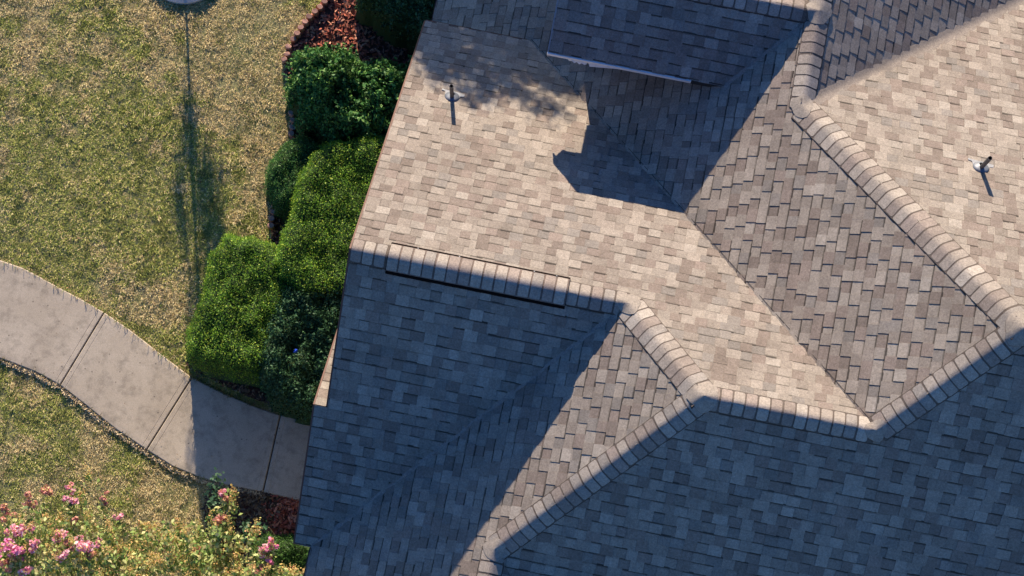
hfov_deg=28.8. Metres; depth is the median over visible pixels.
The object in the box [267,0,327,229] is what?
garden edging
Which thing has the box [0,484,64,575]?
crepe myrtle
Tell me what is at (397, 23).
dark shrub
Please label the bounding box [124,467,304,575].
crepe myrtle
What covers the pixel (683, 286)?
house
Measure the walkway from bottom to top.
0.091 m
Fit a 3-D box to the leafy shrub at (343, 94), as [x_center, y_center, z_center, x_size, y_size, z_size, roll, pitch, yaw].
[-2.348,-2.884,29.360,2.207,1.804,1.759,11,79,1]
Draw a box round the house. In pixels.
[293,0,1023,575]
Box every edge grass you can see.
[0,257,256,406]
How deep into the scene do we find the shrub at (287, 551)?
28.29 m
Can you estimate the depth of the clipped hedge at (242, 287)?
28.64 m
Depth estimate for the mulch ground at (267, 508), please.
28.98 m
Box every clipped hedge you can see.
[177,232,292,388]
[273,133,385,297]
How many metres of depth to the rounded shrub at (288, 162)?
29.17 m
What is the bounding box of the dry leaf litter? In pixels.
[0,359,263,497]
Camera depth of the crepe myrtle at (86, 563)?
27.20 m
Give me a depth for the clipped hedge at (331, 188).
28.60 m
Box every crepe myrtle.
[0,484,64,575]
[40,465,149,575]
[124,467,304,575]
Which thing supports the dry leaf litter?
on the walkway
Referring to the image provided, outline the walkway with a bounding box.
[0,260,309,500]
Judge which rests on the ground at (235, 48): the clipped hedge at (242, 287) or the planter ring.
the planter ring
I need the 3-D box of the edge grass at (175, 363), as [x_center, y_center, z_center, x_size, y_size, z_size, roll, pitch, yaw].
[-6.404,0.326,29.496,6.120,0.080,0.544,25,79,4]
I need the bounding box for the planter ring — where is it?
[166,0,202,4]
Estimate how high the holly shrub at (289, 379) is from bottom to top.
1.395 m
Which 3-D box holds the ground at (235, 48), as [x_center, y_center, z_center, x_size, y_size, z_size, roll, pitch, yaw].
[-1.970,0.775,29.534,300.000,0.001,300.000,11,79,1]
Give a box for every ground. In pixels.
[0,0,319,575]
[186,0,409,401]
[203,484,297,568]
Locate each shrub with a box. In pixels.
[252,527,309,575]
[255,274,342,425]
[262,133,320,224]
[281,42,412,145]
[355,0,435,54]
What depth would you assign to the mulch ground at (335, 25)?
30.44 m

